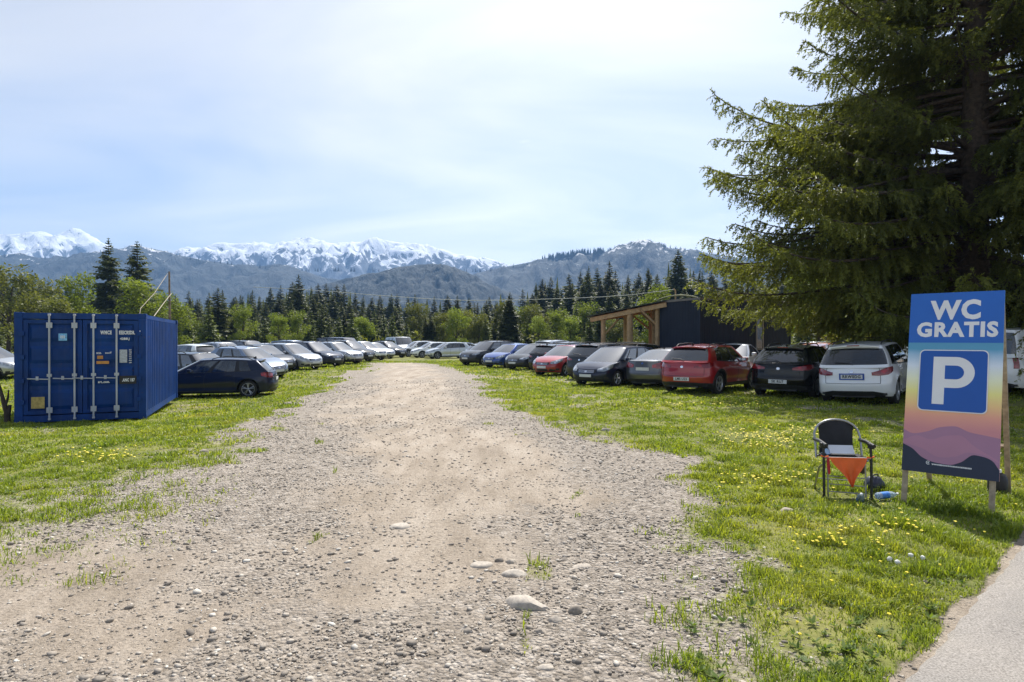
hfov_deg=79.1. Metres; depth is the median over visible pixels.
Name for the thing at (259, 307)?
conifer tree
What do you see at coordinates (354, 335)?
young conifer
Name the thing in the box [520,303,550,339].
young broadleaf
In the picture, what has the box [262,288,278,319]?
conifer tree
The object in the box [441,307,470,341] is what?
young broadleaf
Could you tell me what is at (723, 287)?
conifer tree
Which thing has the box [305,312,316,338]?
young conifer
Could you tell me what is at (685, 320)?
dark cabin
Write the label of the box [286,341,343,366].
suv
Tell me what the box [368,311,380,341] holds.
young conifer
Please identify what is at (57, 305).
broadleaf tree
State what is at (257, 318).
conifer tree
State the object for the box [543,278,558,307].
conifer tree
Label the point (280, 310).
conifer tree
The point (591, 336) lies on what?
young conifer
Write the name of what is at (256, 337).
young conifer
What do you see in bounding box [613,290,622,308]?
conifer tree
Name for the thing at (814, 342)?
crossover
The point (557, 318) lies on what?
young broadleaf
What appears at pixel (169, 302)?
wooden pole
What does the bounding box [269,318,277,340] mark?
young conifer
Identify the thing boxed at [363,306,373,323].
conifer tree
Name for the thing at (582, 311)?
young broadleaf
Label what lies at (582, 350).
rear window
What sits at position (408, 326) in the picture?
conifer tree
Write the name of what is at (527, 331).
young conifer
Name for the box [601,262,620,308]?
conifer tree
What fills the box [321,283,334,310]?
conifer tree
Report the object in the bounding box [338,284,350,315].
conifer tree
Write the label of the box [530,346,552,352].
rear window
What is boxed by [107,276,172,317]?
broadleaf tree
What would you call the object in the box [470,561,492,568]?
stone
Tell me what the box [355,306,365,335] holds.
conifer tree
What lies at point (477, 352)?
suv
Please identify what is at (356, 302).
conifer tree
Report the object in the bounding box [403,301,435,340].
young broadleaf
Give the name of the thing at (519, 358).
minivan
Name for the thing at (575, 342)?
crossover
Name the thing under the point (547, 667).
stone
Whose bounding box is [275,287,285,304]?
conifer tree
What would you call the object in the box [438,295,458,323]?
conifer tree
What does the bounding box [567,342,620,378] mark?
crossover
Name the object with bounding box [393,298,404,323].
conifer tree
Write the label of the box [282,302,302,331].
conifer tree
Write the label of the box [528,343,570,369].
crossover
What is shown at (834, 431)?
folding chair
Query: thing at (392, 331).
young conifer
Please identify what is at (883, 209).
spruce tree
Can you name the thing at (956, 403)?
sandwich board sign
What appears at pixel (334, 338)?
van
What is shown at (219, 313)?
conifer tree
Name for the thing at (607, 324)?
young broadleaf
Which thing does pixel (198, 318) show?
conifer tree
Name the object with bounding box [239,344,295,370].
hatchback
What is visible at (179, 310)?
broadleaf tree
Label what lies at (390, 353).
hatchback
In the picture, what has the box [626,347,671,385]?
sedan
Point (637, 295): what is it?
conifer tree
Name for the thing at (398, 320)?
conifer tree
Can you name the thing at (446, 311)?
conifer tree
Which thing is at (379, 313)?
conifer tree
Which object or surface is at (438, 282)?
hill
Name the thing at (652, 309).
timber shelter
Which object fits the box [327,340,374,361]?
suv
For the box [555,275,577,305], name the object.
conifer tree
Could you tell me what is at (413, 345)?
crossover
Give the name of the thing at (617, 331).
young broadleaf
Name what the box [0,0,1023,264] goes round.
sky
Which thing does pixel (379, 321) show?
conifer tree
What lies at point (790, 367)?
crossover
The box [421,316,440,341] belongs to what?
conifer tree
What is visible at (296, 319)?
broadleaf tree
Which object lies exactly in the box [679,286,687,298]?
conifer tree
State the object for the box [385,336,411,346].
van
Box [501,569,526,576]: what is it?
stone
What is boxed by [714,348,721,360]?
side window
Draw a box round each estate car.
[178,356,278,397]
[211,345,287,376]
[465,343,475,350]
[616,342,661,348]
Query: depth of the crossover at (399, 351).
58.88 m
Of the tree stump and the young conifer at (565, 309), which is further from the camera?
the young conifer at (565, 309)
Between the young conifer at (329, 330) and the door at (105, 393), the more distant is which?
the young conifer at (329, 330)
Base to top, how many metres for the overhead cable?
5.536 m
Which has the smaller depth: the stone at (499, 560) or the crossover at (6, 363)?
the stone at (499, 560)
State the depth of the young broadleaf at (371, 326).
88.45 m
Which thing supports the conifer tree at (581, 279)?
on the ground at (42, 598)
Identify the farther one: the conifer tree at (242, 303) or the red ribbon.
the conifer tree at (242, 303)
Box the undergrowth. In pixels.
[1,328,870,350]
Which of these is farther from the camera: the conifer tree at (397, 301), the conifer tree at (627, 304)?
the conifer tree at (397, 301)
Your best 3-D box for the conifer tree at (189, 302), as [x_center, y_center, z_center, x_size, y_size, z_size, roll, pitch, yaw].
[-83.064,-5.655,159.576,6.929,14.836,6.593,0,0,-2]
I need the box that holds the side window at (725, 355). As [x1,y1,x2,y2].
[718,347,732,360]
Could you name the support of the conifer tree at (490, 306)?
on the ground at (42, 598)
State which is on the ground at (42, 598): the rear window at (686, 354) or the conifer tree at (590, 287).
the conifer tree at (590, 287)
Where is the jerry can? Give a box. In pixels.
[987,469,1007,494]
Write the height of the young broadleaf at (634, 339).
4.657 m
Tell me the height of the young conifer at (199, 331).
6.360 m
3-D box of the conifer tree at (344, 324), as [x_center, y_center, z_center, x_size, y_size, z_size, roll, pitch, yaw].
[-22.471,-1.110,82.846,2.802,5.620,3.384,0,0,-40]
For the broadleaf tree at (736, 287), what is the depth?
46.08 m
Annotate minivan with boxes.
[262,343,322,369]
[505,343,553,369]
[573,345,652,385]
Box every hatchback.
[178,344,214,352]
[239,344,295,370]
[371,342,394,358]
[410,342,443,357]
[425,342,468,358]
[483,343,526,367]
[533,344,576,375]
[802,342,832,349]
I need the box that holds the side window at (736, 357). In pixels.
[726,347,741,360]
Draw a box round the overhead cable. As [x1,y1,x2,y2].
[259,287,672,300]
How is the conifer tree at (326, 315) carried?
on the ground at (42, 598)
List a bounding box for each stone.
[226,588,237,591]
[389,523,409,528]
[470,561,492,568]
[494,558,503,561]
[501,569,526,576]
[505,559,515,563]
[505,594,549,610]
[535,628,545,633]
[538,663,554,670]
[547,615,562,622]
[568,605,582,614]
[572,563,590,568]
[780,507,790,511]
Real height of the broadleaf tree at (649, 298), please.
7.786 m
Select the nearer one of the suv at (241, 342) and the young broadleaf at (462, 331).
the suv at (241, 342)
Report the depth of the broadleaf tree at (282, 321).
77.86 m
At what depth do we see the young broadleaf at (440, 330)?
81.59 m
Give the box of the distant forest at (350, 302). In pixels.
[54,262,757,319]
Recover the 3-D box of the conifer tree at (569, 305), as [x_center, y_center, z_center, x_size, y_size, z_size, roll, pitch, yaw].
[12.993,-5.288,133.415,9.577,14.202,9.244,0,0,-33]
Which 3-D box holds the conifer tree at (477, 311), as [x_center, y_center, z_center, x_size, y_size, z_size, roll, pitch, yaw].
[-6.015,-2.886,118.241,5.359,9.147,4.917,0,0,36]
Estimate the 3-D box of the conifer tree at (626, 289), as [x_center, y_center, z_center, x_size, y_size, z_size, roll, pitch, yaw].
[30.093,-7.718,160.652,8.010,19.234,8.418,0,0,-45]
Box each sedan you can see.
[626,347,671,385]
[720,342,758,362]
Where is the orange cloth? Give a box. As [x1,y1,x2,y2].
[821,455,874,486]
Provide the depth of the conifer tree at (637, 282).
156.88 m
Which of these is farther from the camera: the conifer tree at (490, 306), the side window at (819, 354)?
the conifer tree at (490, 306)
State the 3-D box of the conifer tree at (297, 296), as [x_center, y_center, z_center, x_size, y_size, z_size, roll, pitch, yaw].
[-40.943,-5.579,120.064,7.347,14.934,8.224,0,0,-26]
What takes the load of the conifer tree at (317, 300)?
on the ground at (42, 598)
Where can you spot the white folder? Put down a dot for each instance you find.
(841, 449)
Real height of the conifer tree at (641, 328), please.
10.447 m
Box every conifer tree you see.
[0,283,16,298]
[0,286,19,334]
[84,237,124,313]
[102,241,167,316]
[182,291,196,317]
[190,300,203,323]
[191,311,202,334]
[198,288,235,341]
[200,294,213,321]
[220,289,228,309]
[226,297,246,325]
[226,316,239,340]
[238,296,247,318]
[245,298,260,323]
[248,290,261,314]
[248,307,265,333]
[256,296,263,318]
[259,302,269,329]
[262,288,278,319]
[262,300,287,331]
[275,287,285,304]
[281,282,305,312]
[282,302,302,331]
[283,274,309,330]
[283,293,293,316]
[300,291,310,315]
[303,296,322,333]
[306,289,313,306]
[309,285,328,310]
[310,294,321,319]
[318,305,334,333]
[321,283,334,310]
[326,293,341,331]
[332,286,348,315]
[334,303,344,331]
[335,305,361,334]
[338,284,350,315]
[340,312,350,336]
[351,294,360,314]
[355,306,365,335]
[358,296,366,314]
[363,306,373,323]
[364,298,378,323]
[371,302,387,328]
[375,313,385,335]
[377,297,386,324]
[382,294,402,329]
[385,310,405,336]
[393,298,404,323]
[401,296,409,321]
[402,315,415,337]
[408,294,423,321]
[420,316,429,340]
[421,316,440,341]
[428,297,439,323]
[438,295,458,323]
[439,305,448,329]
[453,296,463,314]
[463,299,473,313]
[473,303,483,339]
[482,297,493,315]
[482,300,494,337]
[490,303,499,329]
[490,317,498,340]
[496,294,527,342]
[517,290,526,309]
[521,293,544,332]
[527,285,540,305]
[528,278,549,305]
[536,289,558,332]
[542,306,551,338]
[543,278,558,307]
[548,287,562,326]
[552,287,577,332]
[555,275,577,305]
[572,282,592,333]
[575,271,583,294]
[576,272,598,306]
[582,281,611,332]
[583,266,596,306]
[592,268,603,295]
[593,308,608,342]
[598,286,618,327]
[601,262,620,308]
[601,270,622,301]
[612,270,622,301]
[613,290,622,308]
[617,293,640,337]
[620,275,631,304]
[620,278,632,307]
[629,273,644,303]
[630,283,643,305]
[630,288,636,305]
[634,292,648,336]
[634,319,639,339]
[639,268,654,302]
[644,269,653,288]
[652,276,660,296]
[658,251,696,298]
[665,281,676,299]
[672,276,687,298]
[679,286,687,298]
[691,270,699,296]
[694,271,704,296]
[705,269,720,296]
[707,276,717,297]
[719,276,728,292]
[778,283,788,297]
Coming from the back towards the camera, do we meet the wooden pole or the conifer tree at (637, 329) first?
the conifer tree at (637, 329)
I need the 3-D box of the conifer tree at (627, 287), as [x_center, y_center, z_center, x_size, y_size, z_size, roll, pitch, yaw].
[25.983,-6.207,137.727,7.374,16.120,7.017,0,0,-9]
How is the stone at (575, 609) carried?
on the ground at (42, 598)
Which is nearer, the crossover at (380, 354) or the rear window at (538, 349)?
the rear window at (538, 349)
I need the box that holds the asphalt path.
[905,545,1023,681]
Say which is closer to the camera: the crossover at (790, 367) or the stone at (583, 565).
the stone at (583, 565)
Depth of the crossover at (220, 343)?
40.64 m
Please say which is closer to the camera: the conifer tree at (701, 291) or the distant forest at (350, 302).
the conifer tree at (701, 291)
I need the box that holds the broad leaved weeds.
[0,416,1023,681]
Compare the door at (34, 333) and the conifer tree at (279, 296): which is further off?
the conifer tree at (279, 296)
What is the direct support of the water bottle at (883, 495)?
on the ground at (42, 598)
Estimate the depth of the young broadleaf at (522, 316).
90.31 m
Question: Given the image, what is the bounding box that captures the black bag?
[863,473,884,490]
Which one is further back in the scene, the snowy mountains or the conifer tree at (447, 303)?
the snowy mountains
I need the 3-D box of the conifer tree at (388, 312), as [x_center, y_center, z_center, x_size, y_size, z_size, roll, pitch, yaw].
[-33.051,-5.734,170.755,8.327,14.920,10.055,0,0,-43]
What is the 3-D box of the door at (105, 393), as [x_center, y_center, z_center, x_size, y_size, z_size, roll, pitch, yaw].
[-9.728,0.611,15.109,1.225,2.230,0.128,0,0,-22]
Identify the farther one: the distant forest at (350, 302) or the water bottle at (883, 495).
the distant forest at (350, 302)
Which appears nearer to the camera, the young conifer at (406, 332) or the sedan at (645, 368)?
the sedan at (645, 368)
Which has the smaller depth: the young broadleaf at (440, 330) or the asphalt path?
the asphalt path
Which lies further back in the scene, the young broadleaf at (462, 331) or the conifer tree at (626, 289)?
the conifer tree at (626, 289)
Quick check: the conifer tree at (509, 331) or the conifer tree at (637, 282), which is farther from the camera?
the conifer tree at (637, 282)
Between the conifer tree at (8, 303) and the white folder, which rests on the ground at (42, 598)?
the conifer tree at (8, 303)
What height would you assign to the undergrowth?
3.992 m
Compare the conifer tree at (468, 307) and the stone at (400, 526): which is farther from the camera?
the conifer tree at (468, 307)
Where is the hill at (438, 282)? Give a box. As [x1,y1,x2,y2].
[303,264,632,317]
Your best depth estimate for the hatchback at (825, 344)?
24.32 m
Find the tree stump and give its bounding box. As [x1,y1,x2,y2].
[0,384,11,422]
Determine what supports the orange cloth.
hanging from the folding chair
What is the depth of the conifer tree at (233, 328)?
84.99 m
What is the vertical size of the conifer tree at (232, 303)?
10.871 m
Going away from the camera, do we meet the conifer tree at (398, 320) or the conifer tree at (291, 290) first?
the conifer tree at (398, 320)
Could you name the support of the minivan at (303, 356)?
on the ground at (42, 598)
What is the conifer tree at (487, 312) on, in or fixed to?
on the ground at (42, 598)
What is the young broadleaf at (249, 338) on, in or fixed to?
on the ground at (42, 598)
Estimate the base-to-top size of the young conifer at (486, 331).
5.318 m
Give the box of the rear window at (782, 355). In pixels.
[755,348,807,362]
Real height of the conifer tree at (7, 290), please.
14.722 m
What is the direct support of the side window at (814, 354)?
in the crossover at (790, 367)
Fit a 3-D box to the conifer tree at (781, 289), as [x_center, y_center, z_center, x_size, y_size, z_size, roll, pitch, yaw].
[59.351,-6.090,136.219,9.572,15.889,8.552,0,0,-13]
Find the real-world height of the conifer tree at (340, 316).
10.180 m
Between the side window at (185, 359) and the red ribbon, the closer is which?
the red ribbon
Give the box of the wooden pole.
[139,272,171,319]
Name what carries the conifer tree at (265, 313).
on the ground at (42, 598)
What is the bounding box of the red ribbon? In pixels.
[827,458,830,474]
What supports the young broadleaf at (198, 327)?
on the ground at (42, 598)
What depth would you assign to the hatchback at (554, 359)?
28.94 m
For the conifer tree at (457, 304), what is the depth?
164.22 m
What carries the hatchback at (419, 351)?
on the ground at (42, 598)
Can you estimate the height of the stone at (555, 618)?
0.079 m
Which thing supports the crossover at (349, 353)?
on the ground at (42, 598)
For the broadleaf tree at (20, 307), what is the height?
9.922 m
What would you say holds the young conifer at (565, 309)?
on the ground at (42, 598)
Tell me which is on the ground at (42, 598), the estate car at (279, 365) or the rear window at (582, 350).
the estate car at (279, 365)
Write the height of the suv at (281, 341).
1.735 m
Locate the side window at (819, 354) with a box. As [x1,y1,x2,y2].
[814,348,822,362]
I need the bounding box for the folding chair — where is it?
[813,418,875,499]
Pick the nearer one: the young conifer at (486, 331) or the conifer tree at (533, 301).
the young conifer at (486, 331)
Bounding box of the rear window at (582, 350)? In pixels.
[568,346,598,354]
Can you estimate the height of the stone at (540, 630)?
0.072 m
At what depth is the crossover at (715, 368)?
19.74 m
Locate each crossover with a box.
[0,347,13,378]
[178,351,218,369]
[200,341,236,347]
[317,341,363,363]
[357,341,386,359]
[374,341,406,356]
[401,341,432,356]
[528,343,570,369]
[554,341,584,344]
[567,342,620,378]
[661,343,753,393]
[752,343,825,397]
[798,340,832,343]
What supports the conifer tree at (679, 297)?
on the ground at (42, 598)
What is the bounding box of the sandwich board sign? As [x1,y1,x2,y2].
[901,290,1010,513]
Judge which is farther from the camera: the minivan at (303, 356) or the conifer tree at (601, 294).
the conifer tree at (601, 294)
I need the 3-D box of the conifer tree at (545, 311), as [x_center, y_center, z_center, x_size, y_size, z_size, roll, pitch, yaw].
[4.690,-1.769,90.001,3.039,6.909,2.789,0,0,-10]
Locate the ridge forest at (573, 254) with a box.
[3,242,720,271]
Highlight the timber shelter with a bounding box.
[586,289,696,345]
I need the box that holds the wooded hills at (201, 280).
[0,240,1023,313]
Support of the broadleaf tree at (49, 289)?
on the ground at (42, 598)
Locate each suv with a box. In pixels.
[226,340,260,345]
[271,340,299,342]
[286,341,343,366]
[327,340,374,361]
[459,340,514,364]
[535,339,568,343]
[819,339,907,403]
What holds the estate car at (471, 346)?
on the ground at (42, 598)
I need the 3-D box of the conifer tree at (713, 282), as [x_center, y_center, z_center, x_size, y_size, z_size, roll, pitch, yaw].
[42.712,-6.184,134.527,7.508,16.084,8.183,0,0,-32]
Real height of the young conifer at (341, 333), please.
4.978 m
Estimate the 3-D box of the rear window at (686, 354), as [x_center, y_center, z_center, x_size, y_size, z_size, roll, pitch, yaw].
[5.569,0.420,19.778,1.527,0.398,0.452,0,0,42]
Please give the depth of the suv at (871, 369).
16.52 m
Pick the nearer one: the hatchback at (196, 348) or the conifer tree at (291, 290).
the hatchback at (196, 348)
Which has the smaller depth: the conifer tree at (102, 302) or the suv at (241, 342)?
the suv at (241, 342)
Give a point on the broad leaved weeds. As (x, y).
(846, 646)
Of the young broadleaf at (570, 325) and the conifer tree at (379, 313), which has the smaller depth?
the young broadleaf at (570, 325)
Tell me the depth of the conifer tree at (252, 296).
180.41 m
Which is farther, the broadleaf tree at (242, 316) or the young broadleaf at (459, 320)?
the young broadleaf at (459, 320)
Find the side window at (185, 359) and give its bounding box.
[181,355,191,366]
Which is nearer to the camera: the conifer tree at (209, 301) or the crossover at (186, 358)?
the crossover at (186, 358)
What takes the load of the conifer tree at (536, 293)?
on the ground at (42, 598)
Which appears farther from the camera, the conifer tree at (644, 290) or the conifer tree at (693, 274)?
the conifer tree at (693, 274)
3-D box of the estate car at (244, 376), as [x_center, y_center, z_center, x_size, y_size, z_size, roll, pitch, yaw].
[-11.258,1.336,23.297,4.639,1.505,2.037,0,1,-13]
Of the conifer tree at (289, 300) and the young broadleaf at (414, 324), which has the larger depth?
the conifer tree at (289, 300)
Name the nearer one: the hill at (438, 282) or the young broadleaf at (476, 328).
the young broadleaf at (476, 328)
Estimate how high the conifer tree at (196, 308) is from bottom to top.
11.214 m
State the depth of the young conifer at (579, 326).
88.26 m
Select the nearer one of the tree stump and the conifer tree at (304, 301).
the tree stump
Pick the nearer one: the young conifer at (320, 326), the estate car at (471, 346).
the estate car at (471, 346)
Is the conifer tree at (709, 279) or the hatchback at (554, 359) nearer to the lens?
the hatchback at (554, 359)
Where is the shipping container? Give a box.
[14,312,177,422]
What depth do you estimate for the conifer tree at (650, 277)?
173.24 m
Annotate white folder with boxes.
[828,445,854,454]
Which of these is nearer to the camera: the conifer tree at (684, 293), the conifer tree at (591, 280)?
the conifer tree at (684, 293)
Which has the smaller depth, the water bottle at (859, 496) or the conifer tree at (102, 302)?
the water bottle at (859, 496)
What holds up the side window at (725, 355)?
in the crossover at (715, 368)
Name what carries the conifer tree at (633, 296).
on the ground at (42, 598)
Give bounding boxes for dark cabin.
[659,297,790,352]
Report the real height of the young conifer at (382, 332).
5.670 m
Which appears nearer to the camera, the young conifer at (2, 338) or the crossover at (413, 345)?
the crossover at (413, 345)
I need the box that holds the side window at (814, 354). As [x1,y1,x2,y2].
[811,348,817,361]
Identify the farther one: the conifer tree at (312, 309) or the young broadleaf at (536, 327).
the conifer tree at (312, 309)
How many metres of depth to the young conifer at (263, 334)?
81.22 m
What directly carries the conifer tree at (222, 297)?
on the ground at (42, 598)
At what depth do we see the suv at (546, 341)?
43.77 m
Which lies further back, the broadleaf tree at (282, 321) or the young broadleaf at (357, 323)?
the young broadleaf at (357, 323)
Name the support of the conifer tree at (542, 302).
on the ground at (42, 598)
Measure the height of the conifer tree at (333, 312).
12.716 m
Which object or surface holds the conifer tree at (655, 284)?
on the ground at (42, 598)
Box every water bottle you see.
[856,493,864,501]
[874,491,898,498]
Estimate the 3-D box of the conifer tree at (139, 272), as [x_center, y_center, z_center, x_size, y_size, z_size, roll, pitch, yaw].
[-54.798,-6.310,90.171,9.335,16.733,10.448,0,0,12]
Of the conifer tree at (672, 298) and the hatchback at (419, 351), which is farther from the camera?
the conifer tree at (672, 298)
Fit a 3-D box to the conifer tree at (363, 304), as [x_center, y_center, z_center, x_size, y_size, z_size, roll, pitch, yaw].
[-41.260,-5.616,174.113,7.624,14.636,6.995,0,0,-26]
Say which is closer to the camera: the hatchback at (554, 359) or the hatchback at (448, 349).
the hatchback at (554, 359)
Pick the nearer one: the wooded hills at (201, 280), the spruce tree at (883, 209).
the spruce tree at (883, 209)
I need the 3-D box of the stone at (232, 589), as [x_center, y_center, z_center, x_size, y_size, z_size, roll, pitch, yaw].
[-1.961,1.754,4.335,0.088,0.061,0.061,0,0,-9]
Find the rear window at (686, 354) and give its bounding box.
[663,348,707,360]
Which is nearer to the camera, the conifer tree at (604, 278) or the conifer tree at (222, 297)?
the conifer tree at (222, 297)
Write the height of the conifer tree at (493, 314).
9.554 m
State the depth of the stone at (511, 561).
4.86 m
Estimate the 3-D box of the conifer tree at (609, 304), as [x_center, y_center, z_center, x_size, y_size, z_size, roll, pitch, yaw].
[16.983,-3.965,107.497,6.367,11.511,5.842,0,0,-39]
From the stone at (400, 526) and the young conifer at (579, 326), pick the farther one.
the young conifer at (579, 326)
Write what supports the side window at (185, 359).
in the crossover at (186, 358)
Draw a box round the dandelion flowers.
[56,400,1021,644]
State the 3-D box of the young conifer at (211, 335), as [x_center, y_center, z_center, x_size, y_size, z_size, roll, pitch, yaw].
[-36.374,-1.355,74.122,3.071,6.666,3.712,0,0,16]
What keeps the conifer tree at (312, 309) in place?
on the ground at (42, 598)
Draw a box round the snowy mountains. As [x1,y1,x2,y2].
[0,228,735,279]
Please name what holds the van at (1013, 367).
on the ground at (42, 598)
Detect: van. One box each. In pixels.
[317,337,355,340]
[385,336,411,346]
[1006,327,1023,388]
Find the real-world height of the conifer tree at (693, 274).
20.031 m
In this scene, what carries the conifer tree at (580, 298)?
on the ground at (42, 598)
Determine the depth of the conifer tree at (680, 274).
124.08 m
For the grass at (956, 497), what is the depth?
7.16 m
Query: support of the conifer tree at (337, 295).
on the ground at (42, 598)
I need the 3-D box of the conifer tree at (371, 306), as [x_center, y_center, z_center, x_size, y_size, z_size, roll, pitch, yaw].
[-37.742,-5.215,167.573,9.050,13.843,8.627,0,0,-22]
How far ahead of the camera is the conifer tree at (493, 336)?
88.75 m
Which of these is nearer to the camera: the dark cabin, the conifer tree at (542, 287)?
the dark cabin
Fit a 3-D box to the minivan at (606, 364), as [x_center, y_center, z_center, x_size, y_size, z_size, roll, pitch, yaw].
[4.165,0.922,24.523,2.055,1.534,4.399,0,0,42]
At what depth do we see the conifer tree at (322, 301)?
155.64 m
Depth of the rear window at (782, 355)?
18.50 m
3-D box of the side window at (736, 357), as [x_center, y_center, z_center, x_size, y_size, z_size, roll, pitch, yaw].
[7.475,0.440,20.813,0.173,0.480,0.990,0,0,42]
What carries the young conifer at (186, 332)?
on the ground at (42, 598)
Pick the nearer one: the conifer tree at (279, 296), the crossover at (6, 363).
the crossover at (6, 363)
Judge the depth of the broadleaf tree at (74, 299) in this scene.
65.38 m
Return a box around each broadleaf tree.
[0,262,46,352]
[0,276,64,323]
[37,293,77,319]
[56,271,100,313]
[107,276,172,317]
[151,291,196,343]
[228,303,259,340]
[266,313,291,341]
[286,309,310,340]
[633,282,671,342]
[721,257,783,298]
[782,275,856,341]
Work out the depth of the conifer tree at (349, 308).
100.43 m
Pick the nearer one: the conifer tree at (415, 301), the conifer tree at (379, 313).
the conifer tree at (379, 313)
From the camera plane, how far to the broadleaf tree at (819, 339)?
49.75 m
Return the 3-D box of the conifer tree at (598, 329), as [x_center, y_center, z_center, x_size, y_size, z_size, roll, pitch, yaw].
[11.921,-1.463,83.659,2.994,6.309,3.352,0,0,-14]
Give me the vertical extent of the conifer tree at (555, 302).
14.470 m
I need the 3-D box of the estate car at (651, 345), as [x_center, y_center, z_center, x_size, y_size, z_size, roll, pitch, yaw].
[6.071,0.853,28.204,4.639,1.625,2.037,0,0,-10]
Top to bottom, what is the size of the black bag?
0.216 m
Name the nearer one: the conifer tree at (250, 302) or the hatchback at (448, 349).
the hatchback at (448, 349)
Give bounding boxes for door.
[19,319,82,414]
[83,320,141,412]
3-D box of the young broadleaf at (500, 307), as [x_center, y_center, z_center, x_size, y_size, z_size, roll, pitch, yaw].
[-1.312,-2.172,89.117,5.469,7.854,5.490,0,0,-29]
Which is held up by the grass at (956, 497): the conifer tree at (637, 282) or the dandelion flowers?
the dandelion flowers
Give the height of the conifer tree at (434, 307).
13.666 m
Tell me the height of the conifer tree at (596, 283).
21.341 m
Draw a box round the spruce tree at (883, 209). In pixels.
[684,0,1023,381]
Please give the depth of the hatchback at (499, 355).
37.36 m
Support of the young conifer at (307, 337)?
on the ground at (42, 598)
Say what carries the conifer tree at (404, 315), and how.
on the ground at (42, 598)
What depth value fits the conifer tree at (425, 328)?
82.15 m
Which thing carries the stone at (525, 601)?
on the ground at (42, 598)
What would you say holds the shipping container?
on the ground at (42, 598)
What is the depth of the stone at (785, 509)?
6.26 m
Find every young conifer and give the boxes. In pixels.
[0,322,6,349]
[179,313,200,344]
[193,310,206,338]
[194,303,225,343]
[251,313,261,340]
[258,317,270,342]
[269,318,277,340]
[299,317,316,340]
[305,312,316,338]
[313,305,328,339]
[321,319,333,337]
[332,318,343,336]
[345,309,362,340]
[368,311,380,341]
[375,315,387,340]
[382,313,399,339]
[401,321,411,338]
[477,316,491,342]
[523,313,536,343]
[554,302,568,338]
[571,302,586,340]
[581,314,600,343]
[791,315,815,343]
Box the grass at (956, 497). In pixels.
[0,359,1023,681]
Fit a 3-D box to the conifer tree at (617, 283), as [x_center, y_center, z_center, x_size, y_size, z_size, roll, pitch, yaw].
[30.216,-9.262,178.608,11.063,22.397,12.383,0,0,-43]
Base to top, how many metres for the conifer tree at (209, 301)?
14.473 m
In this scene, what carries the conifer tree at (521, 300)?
on the ground at (42, 598)
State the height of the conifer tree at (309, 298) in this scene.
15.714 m
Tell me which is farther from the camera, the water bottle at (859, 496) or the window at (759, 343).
the window at (759, 343)
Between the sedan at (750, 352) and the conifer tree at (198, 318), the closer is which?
the sedan at (750, 352)
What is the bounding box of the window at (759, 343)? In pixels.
[756,319,763,349]
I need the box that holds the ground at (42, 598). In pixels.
[0,350,1023,681]
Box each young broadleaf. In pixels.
[190,318,203,336]
[237,325,256,340]
[352,316,371,341]
[356,316,376,341]
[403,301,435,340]
[432,312,460,341]
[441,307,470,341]
[458,308,477,340]
[463,313,493,343]
[483,299,518,338]
[514,305,529,336]
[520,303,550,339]
[528,315,551,343]
[539,308,570,340]
[559,315,583,341]
[567,301,600,336]
[606,319,622,343]
[606,320,617,341]
[618,323,638,341]

